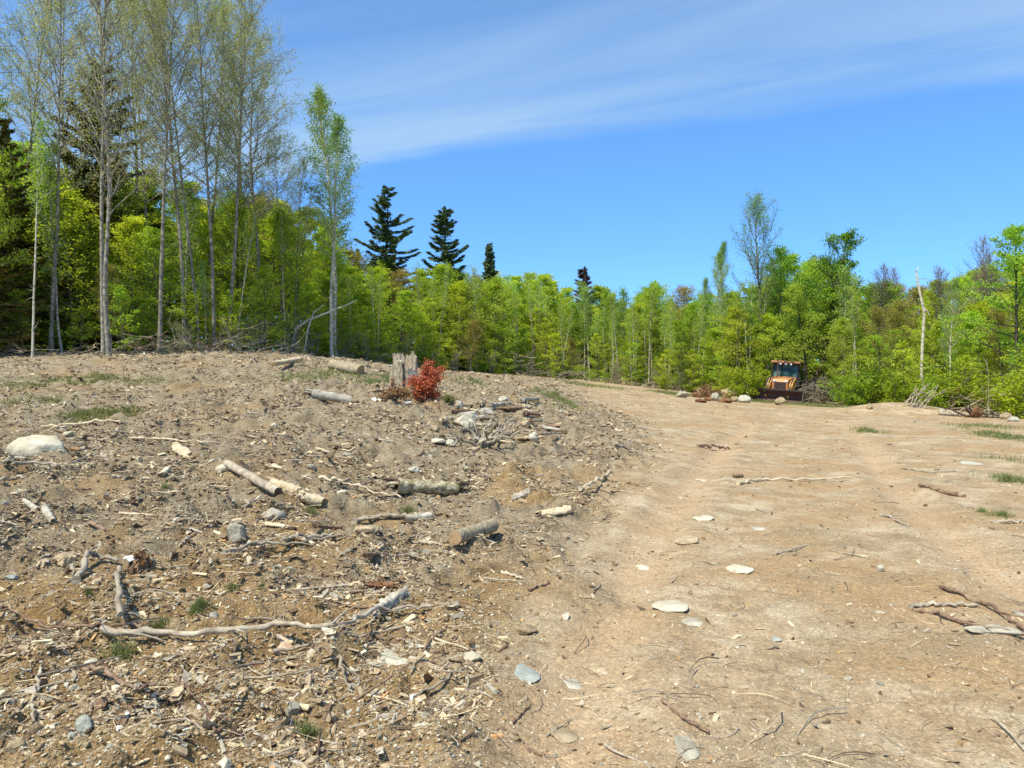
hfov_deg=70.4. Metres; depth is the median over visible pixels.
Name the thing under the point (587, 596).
flat stone
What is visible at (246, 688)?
soil crumbs
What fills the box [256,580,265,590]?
grass tuft
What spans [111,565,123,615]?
fallen branch
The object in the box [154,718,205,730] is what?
fallen branch
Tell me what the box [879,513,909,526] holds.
fallen branch
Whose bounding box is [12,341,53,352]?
brush branch
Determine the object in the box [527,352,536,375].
dry bush
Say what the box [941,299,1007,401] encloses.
beech tree
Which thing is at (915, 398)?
leaning branches
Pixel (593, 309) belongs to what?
beech tree
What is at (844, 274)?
slim tree
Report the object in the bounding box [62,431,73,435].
stone
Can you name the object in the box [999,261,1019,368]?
beech tree
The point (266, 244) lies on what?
beech tree
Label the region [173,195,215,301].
bronze tree
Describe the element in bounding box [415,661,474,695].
fallen branch
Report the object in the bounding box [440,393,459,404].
weed
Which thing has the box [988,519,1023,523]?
fallen branch
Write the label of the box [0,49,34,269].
tall maple
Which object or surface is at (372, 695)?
stick
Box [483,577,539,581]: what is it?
stick
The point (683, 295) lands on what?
bronze tree
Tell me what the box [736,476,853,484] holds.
fallen branch
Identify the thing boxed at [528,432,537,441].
stone
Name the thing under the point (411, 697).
bark curl
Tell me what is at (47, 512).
log
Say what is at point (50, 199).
slim tree
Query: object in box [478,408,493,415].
debris lump
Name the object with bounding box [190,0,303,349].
aspen tree
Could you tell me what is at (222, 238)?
slim tree
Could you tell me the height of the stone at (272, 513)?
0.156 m
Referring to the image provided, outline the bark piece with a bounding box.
[268,634,292,654]
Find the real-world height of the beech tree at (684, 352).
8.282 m
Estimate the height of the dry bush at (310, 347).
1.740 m
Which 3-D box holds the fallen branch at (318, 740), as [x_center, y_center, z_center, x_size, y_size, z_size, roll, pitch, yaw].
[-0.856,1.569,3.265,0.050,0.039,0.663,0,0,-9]
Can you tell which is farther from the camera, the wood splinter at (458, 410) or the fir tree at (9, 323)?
the fir tree at (9, 323)
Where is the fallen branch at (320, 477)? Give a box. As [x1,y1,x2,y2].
[318,475,401,497]
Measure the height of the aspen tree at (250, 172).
17.411 m
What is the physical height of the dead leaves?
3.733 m
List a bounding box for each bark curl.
[116,712,128,731]
[123,553,147,564]
[172,727,189,740]
[206,611,216,617]
[402,399,411,403]
[409,693,421,701]
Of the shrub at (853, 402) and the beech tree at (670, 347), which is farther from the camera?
the beech tree at (670, 347)
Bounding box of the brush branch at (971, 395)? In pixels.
[951,380,996,406]
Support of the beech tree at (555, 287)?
on the ground at (878, 465)
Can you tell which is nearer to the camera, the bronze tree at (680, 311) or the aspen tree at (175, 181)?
the aspen tree at (175, 181)
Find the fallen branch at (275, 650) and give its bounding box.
[273,624,405,652]
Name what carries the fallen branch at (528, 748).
on the ground at (878, 465)
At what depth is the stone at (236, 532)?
6.57 m
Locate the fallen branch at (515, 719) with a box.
[511,703,530,723]
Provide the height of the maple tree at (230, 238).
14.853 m
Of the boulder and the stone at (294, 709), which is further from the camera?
the boulder
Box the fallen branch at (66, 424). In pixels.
[41,418,121,427]
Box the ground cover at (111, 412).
[0,370,183,422]
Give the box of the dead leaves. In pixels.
[0,348,1023,767]
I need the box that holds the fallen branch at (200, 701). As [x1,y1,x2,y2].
[173,676,227,732]
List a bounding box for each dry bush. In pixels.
[167,312,197,351]
[187,322,207,349]
[216,328,226,349]
[231,326,245,350]
[239,307,274,351]
[276,311,308,353]
[302,331,319,355]
[322,319,359,356]
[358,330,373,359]
[372,333,397,362]
[385,329,416,354]
[410,341,424,366]
[443,345,460,370]
[461,340,484,371]
[485,349,497,372]
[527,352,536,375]
[541,361,553,377]
[554,347,568,377]
[573,353,589,379]
[604,359,624,382]
[613,360,625,383]
[667,367,683,390]
[682,368,701,391]
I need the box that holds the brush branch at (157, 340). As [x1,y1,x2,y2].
[146,330,167,348]
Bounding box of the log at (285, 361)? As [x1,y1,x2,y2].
[270,357,303,366]
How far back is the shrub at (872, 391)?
41.41 m
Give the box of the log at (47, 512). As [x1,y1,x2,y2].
[41,504,56,524]
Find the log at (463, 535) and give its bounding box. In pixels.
[448,519,498,544]
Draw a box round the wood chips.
[0,349,1023,767]
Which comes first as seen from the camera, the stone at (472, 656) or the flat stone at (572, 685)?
the flat stone at (572, 685)
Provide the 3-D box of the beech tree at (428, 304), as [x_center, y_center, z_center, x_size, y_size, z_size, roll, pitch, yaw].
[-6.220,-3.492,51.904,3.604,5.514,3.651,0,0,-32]
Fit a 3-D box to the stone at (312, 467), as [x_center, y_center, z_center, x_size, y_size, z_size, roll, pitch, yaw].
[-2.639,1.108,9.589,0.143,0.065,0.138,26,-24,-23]
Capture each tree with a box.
[0,0,53,117]
[0,0,102,353]
[0,0,118,352]
[0,0,131,351]
[0,117,82,353]
[0,171,48,352]
[0,185,48,352]
[0,246,57,352]
[0,266,38,349]
[1,180,48,352]
[2,183,139,350]
[7,139,64,351]
[10,58,180,350]
[10,166,82,351]
[13,164,128,350]
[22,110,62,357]
[24,148,71,353]
[26,167,148,350]
[36,0,176,355]
[58,179,177,349]
[62,0,207,350]
[69,0,253,351]
[73,178,184,349]
[77,0,217,347]
[77,213,180,350]
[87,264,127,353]
[109,0,228,350]
[109,225,200,345]
[112,0,231,349]
[117,166,204,350]
[126,0,253,350]
[135,178,240,350]
[139,228,216,349]
[159,0,267,346]
[168,212,253,348]
[169,177,207,314]
[170,205,252,346]
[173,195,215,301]
[178,0,314,350]
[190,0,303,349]
[191,189,270,349]
[192,27,304,351]
[195,259,211,344]
[199,278,245,347]
[204,190,276,341]
[212,198,232,348]
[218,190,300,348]
[220,206,337,350]
[229,207,309,350]
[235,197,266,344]
[237,264,296,349]
[242,197,344,350]
[244,130,303,351]
[248,205,356,353]
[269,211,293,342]
[269,236,360,357]
[270,151,327,352]
[289,300,356,351]
[291,250,379,357]
[293,112,366,357]
[297,81,366,354]
[298,279,358,354]
[300,216,350,339]
[310,316,336,355]
[327,266,390,357]
[329,265,369,355]
[340,245,371,332]
[342,185,431,363]
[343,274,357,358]
[347,292,389,361]
[348,306,386,360]
[349,266,412,360]
[362,256,397,362]
[363,258,417,359]
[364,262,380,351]
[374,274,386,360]
[379,289,432,359]
[384,267,420,341]
[403,206,497,371]
[404,268,458,357]
[405,316,447,366]
[407,297,451,363]
[408,281,454,365]
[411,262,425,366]
[411,263,468,368]
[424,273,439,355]
[434,280,486,370]
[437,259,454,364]
[452,268,488,370]
[454,281,504,369]
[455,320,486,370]
[460,274,488,365]
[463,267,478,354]
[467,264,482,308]
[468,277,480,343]
[469,276,528,372]
[477,242,509,373]
[479,305,512,370]
[480,269,508,365]
[486,274,538,370]
[498,286,538,373]
[500,274,513,373]
[506,273,582,375]
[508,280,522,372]
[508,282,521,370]
[508,307,560,374]
[510,328,532,374]
[512,270,546,372]
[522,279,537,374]
[526,275,537,348]
[528,317,563,376]
[529,279,594,377]
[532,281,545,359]
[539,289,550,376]
[543,286,579,378]
[546,283,558,369]
[552,300,594,378]
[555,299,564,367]
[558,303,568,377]
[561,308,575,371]
[565,337,583,369]
[567,284,635,383]
[574,281,594,380]
[574,285,595,378]
[578,304,615,380]
[583,333,611,381]
[586,288,618,370]
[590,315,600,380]
[593,320,602,379]
[595,291,637,372]
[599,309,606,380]
[605,303,663,381]
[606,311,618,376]
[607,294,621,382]
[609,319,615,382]
[614,296,627,382]
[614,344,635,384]
[616,285,634,383]
[624,295,677,385]
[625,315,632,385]
[626,286,665,374]
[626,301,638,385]
[627,283,673,385]
[633,277,681,386]
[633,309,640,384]
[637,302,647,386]
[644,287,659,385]
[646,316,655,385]
[651,357,664,388]
[653,303,688,379]
[659,283,709,386]
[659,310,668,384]
[661,303,710,389]
[661,320,701,390]
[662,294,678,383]
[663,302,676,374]
[663,316,674,388]
[668,302,710,377]
[668,303,690,379]
[679,292,725,384]
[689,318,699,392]
[690,327,737,389]
[693,277,712,385]
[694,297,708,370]
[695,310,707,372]
[696,291,763,392]
[702,240,732,374]
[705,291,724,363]
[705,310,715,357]
[709,290,759,387]
[710,305,778,389]
[712,249,734,370]
[721,285,796,386]
[725,189,784,387]
[726,308,770,372]
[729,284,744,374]
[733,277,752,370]
[741,279,815,387]
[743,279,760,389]
[744,313,795,386]
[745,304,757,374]
[753,243,809,373]
[754,251,828,383]
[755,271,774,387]
[773,282,836,402]
[774,228,891,399]
[774,253,852,375]
[785,260,832,379]
[789,284,867,401]
[797,260,872,384]
[816,314,863,404]
[820,270,870,380]
[830,261,860,375]
[837,312,887,382]
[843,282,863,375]
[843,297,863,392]
[855,280,926,382]
[857,281,886,385]
[857,305,905,377]
[865,262,899,354]
[867,282,917,365]
[875,328,914,395]
[881,298,919,376]
[883,265,914,349]
[894,321,961,389]
[898,279,972,396]
[899,285,931,373]
[902,283,928,348]
[903,275,1003,389]
[905,300,967,400]
[911,297,964,386]
[914,223,1023,414]
[927,263,968,379]
[931,309,1009,410]
[936,277,975,397]
[939,268,1019,377]
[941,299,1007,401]
[952,234,1008,409]
[952,265,1014,373]
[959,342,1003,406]
[967,252,1012,408]
[968,284,980,336]
[974,306,1022,396]
[981,269,1023,385]
[984,259,1023,382]
[992,277,1022,374]
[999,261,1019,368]
[1006,349,1016,383]
[1008,254,1023,349]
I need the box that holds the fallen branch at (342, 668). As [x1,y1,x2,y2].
[338,654,352,693]
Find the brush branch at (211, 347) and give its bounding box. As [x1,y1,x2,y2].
[187,335,231,350]
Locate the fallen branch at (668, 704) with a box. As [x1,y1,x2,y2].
[661,698,709,732]
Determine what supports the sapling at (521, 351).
on the ground at (878, 465)
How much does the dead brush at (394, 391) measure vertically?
0.562 m
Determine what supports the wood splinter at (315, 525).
on the ground at (878, 465)
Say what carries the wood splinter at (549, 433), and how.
on the ground at (878, 465)
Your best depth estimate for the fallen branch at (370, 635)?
4.56 m
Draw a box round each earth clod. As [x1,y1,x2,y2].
[695,399,706,402]
[718,398,732,402]
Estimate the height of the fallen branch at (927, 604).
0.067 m
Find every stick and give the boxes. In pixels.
[0,578,29,581]
[0,724,14,739]
[12,678,78,692]
[37,655,121,676]
[64,567,73,584]
[77,704,92,734]
[92,454,128,460]
[145,656,184,666]
[189,640,217,673]
[194,679,214,701]
[216,662,264,669]
[218,658,246,664]
[230,616,277,620]
[243,667,321,679]
[259,474,300,475]
[272,653,306,662]
[298,585,330,590]
[337,687,366,700]
[340,603,372,608]
[354,661,411,701]
[366,694,408,710]
[387,547,428,561]
[422,661,448,681]
[431,648,474,653]
[434,637,475,653]
[459,672,478,698]
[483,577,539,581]
[532,544,558,546]
[604,743,657,767]
[824,547,868,558]
[963,566,972,577]
[989,713,1023,750]
[998,593,1023,603]
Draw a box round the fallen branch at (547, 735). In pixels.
[545,719,571,737]
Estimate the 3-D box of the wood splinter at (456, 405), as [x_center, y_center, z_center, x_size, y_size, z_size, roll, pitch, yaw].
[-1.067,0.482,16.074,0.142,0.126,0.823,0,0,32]
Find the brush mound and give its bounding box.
[797,374,844,403]
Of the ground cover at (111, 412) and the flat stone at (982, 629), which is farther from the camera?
the ground cover at (111, 412)
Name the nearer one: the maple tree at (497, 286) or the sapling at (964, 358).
the sapling at (964, 358)
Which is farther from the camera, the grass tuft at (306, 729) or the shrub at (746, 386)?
the shrub at (746, 386)
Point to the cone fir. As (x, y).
(585, 276)
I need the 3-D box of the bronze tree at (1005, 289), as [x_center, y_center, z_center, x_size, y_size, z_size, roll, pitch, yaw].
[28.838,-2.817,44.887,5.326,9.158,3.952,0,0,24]
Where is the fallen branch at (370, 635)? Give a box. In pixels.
[362,633,385,645]
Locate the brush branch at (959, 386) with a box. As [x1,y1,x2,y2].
[943,368,973,403]
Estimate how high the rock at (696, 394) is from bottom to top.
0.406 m
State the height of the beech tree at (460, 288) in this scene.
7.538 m
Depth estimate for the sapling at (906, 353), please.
39.15 m
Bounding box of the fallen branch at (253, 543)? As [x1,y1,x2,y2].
[222,534,341,554]
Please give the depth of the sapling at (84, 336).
29.88 m
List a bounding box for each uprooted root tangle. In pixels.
[444,416,524,446]
[484,413,527,433]
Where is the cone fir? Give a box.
[563,266,608,376]
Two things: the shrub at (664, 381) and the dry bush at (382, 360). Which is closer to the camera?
the dry bush at (382, 360)
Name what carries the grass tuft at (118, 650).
on the ground at (878, 465)
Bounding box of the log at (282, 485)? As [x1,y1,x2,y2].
[269,478,308,497]
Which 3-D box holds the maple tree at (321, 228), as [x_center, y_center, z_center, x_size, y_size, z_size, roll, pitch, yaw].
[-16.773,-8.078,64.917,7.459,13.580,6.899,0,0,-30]
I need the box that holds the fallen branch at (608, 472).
[578,469,612,490]
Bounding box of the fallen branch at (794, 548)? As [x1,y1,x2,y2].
[771,544,806,555]
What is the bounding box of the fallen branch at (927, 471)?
[902,467,955,472]
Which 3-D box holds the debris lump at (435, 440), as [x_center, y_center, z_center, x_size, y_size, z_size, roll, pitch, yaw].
[-1.199,0.923,11.724,0.240,0.094,0.246,0,0,-41]
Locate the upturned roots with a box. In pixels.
[939,403,998,417]
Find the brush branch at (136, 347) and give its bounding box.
[121,339,157,351]
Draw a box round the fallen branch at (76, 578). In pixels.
[71,549,118,584]
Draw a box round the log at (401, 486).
[379,477,474,495]
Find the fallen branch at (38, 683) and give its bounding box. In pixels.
[30,667,42,723]
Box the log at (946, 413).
[938,411,961,415]
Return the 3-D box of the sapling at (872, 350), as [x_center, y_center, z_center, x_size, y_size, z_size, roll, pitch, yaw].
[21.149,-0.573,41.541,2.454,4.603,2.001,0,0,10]
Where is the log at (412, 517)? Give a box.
[403,512,432,521]
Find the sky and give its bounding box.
[0,0,1023,367]
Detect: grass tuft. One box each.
[82,585,94,596]
[93,634,142,661]
[140,610,170,643]
[161,482,169,488]
[184,599,197,618]
[189,594,218,618]
[223,581,240,593]
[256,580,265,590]
[291,715,328,740]
[300,504,319,514]
[394,503,416,513]
[974,506,986,512]
[985,508,1015,517]
[995,471,1017,481]
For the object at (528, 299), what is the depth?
60.52 m
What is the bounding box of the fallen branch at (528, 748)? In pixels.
[520,741,545,755]
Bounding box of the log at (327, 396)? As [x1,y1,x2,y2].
[302,389,351,402]
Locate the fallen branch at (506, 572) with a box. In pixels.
[500,570,522,578]
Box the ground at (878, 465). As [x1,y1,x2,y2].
[0,349,1023,767]
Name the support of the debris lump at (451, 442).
on the ground at (878, 465)
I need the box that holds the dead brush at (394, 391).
[375,375,415,399]
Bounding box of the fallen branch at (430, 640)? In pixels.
[422,625,447,651]
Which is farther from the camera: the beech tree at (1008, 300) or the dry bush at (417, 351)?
the dry bush at (417, 351)
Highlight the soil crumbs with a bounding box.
[0,370,1014,767]
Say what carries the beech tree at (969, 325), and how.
on the ground at (878, 465)
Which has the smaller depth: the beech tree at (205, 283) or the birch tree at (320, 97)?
the birch tree at (320, 97)
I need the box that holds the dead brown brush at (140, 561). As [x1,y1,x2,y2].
[125,550,151,572]
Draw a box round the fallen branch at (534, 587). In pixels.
[528,582,549,591]
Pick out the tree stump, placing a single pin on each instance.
(403, 367)
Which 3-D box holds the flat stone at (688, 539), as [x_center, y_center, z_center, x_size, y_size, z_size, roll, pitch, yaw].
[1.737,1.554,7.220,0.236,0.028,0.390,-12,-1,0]
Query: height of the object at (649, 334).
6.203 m
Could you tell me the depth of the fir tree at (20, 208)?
31.95 m
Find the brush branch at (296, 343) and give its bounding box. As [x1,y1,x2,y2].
[278,329,314,350]
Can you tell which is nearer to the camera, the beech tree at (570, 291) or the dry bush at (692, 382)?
the dry bush at (692, 382)
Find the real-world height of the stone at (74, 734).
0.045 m
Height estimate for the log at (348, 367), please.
0.532 m
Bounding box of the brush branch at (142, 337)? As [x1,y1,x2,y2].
[116,333,167,342]
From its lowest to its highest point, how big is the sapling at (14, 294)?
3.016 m
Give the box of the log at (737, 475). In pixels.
[732,474,743,477]
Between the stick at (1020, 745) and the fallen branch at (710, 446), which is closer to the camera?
the stick at (1020, 745)
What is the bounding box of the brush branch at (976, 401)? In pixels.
[959,384,1001,410]
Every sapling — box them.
[0,288,49,352]
[6,312,29,348]
[44,325,63,350]
[60,306,97,354]
[107,283,145,352]
[130,297,158,350]
[171,294,203,345]
[200,305,227,345]
[215,294,251,350]
[243,297,280,350]
[287,281,329,352]
[303,295,341,349]
[344,308,369,358]
[382,326,399,363]
[391,305,438,363]
[413,315,439,359]
[469,339,482,368]
[484,321,521,373]
[515,345,529,373]
[547,333,568,376]
[615,342,646,384]
[655,348,679,388]
[682,349,704,391]
[709,350,731,395]
[836,347,878,405]
[860,334,899,402]
[881,340,919,399]
[907,357,936,386]
[947,354,987,412]
[985,378,1000,398]
[1004,346,1023,415]
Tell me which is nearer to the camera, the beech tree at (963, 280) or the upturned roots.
the upturned roots
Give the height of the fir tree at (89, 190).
15.326 m
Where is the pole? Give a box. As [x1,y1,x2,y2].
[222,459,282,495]
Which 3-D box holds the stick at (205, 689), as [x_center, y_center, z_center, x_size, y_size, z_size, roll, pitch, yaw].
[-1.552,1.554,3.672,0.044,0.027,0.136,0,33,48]
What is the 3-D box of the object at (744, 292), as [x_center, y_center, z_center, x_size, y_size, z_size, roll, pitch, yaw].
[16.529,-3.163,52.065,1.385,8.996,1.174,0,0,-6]
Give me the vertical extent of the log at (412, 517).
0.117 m
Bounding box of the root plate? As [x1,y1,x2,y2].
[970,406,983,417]
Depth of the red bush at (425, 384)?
15.90 m
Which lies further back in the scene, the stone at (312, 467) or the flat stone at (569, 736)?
the stone at (312, 467)
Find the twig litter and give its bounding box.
[0,350,1023,767]
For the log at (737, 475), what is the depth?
11.80 m
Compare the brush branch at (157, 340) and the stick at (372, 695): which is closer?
the stick at (372, 695)
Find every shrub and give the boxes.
[299,331,329,356]
[320,338,345,357]
[342,338,372,358]
[347,344,375,360]
[397,342,425,361]
[412,343,434,366]
[435,353,450,369]
[471,353,495,371]
[493,356,506,373]
[499,356,519,374]
[532,355,546,375]
[553,368,563,376]
[567,364,584,378]
[582,367,596,380]
[600,371,613,382]
[629,369,648,385]
[650,373,670,389]
[666,373,678,389]
[682,373,698,391]
[694,360,729,394]
[714,357,766,398]
[717,364,762,385]
[727,378,755,396]
[818,376,859,406]
[830,364,886,404]
[842,372,879,405]
[854,364,889,404]
[879,364,935,402]
[882,372,926,400]
[909,373,949,407]
[920,362,983,409]
[938,379,971,411]
[969,366,1023,418]
[969,383,1005,413]
[978,382,1010,411]
[996,344,1023,412]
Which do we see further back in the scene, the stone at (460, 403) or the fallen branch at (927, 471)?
the stone at (460, 403)
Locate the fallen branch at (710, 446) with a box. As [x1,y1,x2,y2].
[697,444,729,448]
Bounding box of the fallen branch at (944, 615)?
[911,607,1023,635]
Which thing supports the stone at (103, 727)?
on the ground at (878, 465)
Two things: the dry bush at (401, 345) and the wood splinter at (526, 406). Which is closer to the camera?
the wood splinter at (526, 406)
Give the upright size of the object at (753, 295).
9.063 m
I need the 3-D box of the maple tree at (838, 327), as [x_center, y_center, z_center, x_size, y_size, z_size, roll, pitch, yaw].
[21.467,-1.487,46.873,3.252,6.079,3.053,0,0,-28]
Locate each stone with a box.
[0,500,9,504]
[4,574,18,579]
[6,738,25,753]
[27,722,41,735]
[54,551,76,566]
[56,426,67,429]
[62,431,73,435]
[67,731,76,739]
[75,715,92,734]
[84,658,97,663]
[96,723,107,730]
[131,639,138,645]
[215,464,229,471]
[215,682,229,689]
[226,522,246,542]
[262,507,286,520]
[285,701,299,714]
[307,648,315,658]
[308,464,316,469]
[328,592,340,599]
[343,548,352,555]
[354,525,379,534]
[365,648,407,665]
[408,466,418,472]
[421,549,429,554]
[441,733,453,741]
[452,413,477,427]
[455,400,462,407]
[463,652,481,661]
[483,619,490,626]
[498,396,508,400]
[514,664,540,682]
[516,623,537,634]
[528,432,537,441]
[551,726,577,742]
[563,679,580,689]
[583,594,592,598]
[590,665,604,672]
[615,725,629,730]
[636,564,648,569]
[652,600,688,611]
[673,735,700,761]
[674,535,697,544]
[682,617,702,626]
[693,515,713,520]
[704,560,719,564]
[725,564,753,572]
[728,683,752,688]
[752,527,764,530]
[765,644,778,649]
[772,636,781,641]
[836,544,845,548]
[877,565,885,571]
[959,461,981,464]
[963,624,1022,634]
[1011,611,1023,616]
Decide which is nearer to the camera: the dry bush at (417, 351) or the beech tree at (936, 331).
the beech tree at (936, 331)
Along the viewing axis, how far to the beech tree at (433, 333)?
50.39 m
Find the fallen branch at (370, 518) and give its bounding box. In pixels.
[351,512,406,523]
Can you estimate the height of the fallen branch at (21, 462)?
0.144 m
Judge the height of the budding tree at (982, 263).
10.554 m
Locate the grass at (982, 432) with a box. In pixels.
[262,366,1023,518]
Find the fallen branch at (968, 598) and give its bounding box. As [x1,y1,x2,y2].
[939,585,1023,630]
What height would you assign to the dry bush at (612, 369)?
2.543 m
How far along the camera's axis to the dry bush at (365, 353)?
42.99 m
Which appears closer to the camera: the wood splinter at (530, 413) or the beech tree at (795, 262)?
the wood splinter at (530, 413)
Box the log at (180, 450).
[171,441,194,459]
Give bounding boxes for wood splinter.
[8,456,25,458]
[87,520,109,533]
[108,474,128,478]
[118,512,146,514]
[189,527,202,532]
[260,521,290,528]
[270,464,285,469]
[306,531,331,542]
[310,523,344,530]
[334,477,350,484]
[353,480,371,488]
[360,470,373,475]
[361,551,388,557]
[385,554,416,556]
[416,540,443,545]
[439,415,454,421]
[450,408,471,413]
[454,403,472,408]
[460,427,473,430]
[475,423,496,426]
[478,417,492,420]
[489,401,506,407]
[516,403,535,409]
[519,396,540,402]
[522,411,541,416]
[538,432,559,435]
[540,425,563,429]
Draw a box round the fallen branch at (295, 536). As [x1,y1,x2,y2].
[281,532,333,541]
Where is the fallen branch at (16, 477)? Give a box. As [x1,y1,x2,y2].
[0,475,26,481]
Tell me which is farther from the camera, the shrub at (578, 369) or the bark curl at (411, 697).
the shrub at (578, 369)
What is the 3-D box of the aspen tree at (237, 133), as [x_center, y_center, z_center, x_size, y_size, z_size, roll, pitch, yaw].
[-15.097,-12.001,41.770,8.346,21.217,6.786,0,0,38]
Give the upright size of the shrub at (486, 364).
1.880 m
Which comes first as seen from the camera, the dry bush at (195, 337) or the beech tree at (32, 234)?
the dry bush at (195, 337)
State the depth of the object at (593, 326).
63.07 m
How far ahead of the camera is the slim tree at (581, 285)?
71.35 m
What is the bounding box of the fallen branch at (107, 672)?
[81,663,156,690]
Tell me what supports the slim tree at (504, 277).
on the ground at (878, 465)
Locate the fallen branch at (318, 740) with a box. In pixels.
[316,697,332,767]
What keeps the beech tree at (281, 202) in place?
on the ground at (878, 465)
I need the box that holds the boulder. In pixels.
[6,435,65,459]
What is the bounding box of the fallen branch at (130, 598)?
[125,589,201,609]
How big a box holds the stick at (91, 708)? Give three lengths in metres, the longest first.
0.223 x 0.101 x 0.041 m
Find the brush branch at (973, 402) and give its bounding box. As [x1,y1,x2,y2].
[945,392,998,413]
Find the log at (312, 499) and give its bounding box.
[283,489,325,507]
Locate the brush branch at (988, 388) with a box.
[975,354,989,413]
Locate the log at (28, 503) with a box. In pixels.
[22,498,40,511]
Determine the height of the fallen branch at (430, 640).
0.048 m
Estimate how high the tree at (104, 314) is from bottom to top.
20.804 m
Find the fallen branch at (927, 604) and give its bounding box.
[908,600,977,608]
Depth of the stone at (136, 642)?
4.32 m
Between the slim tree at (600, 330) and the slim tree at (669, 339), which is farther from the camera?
the slim tree at (600, 330)
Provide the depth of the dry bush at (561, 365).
60.52 m
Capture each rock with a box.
[676,391,689,397]
[692,392,701,397]
[711,392,718,400]
[721,388,734,397]
[730,396,737,401]
[737,395,750,402]
[774,397,785,404]
[866,403,872,409]
[999,412,1011,419]
[1007,416,1018,421]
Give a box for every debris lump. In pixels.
[430,425,438,431]
[431,438,445,442]
[444,439,454,446]
[458,411,477,415]
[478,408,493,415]
[498,406,522,411]
[514,434,538,440]
[515,420,529,429]
[547,424,560,427]
[550,430,567,433]
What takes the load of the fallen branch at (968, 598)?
on the ground at (878, 465)
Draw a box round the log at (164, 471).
[158,465,171,476]
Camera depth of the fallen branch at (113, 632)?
4.32 m
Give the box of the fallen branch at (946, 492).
[918,483,966,496]
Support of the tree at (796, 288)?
on the ground at (878, 465)
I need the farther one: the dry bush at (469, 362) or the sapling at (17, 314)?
the dry bush at (469, 362)
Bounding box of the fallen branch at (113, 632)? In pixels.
[99,596,433,641]
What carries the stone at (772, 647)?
on the ground at (878, 465)
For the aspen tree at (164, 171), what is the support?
on the ground at (878, 465)
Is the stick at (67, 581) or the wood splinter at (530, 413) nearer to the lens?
the stick at (67, 581)
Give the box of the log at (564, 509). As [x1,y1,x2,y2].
[534,505,571,517]
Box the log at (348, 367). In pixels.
[328,359,364,374]
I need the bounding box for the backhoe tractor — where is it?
[747,360,810,402]
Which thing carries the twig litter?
on the ground at (878, 465)
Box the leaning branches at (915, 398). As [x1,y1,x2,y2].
[904,380,946,408]
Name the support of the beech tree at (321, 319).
on the ground at (878, 465)
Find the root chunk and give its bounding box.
[359,580,400,589]
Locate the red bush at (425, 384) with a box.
[400,358,448,401]
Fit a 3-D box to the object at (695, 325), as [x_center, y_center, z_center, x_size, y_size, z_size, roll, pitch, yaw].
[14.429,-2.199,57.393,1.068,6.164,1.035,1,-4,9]
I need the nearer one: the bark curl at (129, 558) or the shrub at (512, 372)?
the bark curl at (129, 558)
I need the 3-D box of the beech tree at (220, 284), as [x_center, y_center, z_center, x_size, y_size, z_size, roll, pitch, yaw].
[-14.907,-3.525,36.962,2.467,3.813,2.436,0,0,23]
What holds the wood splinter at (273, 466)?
on the ground at (878, 465)
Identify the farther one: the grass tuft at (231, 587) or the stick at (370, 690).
the grass tuft at (231, 587)
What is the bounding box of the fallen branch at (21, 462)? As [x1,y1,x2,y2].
[0,457,86,470]
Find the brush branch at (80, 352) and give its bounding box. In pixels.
[63,350,99,354]
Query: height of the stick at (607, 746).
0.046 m
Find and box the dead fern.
[691,382,719,396]
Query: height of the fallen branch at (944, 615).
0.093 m
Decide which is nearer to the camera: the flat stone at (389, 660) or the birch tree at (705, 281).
the flat stone at (389, 660)
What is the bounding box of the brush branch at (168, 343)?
[150,337,185,351]
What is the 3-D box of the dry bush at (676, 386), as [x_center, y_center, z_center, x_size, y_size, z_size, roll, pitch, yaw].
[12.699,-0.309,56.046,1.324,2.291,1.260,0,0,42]
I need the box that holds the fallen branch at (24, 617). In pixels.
[0,603,163,642]
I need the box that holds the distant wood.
[1,190,1023,400]
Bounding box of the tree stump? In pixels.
[375,351,417,391]
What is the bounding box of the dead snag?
[915,267,929,383]
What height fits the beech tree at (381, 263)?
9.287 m
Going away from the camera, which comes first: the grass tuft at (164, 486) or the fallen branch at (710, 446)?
the grass tuft at (164, 486)
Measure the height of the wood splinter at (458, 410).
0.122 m
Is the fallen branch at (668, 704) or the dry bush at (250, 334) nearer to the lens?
the fallen branch at (668, 704)
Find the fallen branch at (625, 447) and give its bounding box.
[609,442,642,454]
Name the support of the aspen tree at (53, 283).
on the ground at (878, 465)
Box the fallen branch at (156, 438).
[128,437,217,442]
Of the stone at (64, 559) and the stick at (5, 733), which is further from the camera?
the stone at (64, 559)
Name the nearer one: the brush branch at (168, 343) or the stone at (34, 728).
the stone at (34, 728)
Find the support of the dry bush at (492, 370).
on the ground at (878, 465)
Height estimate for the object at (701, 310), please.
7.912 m

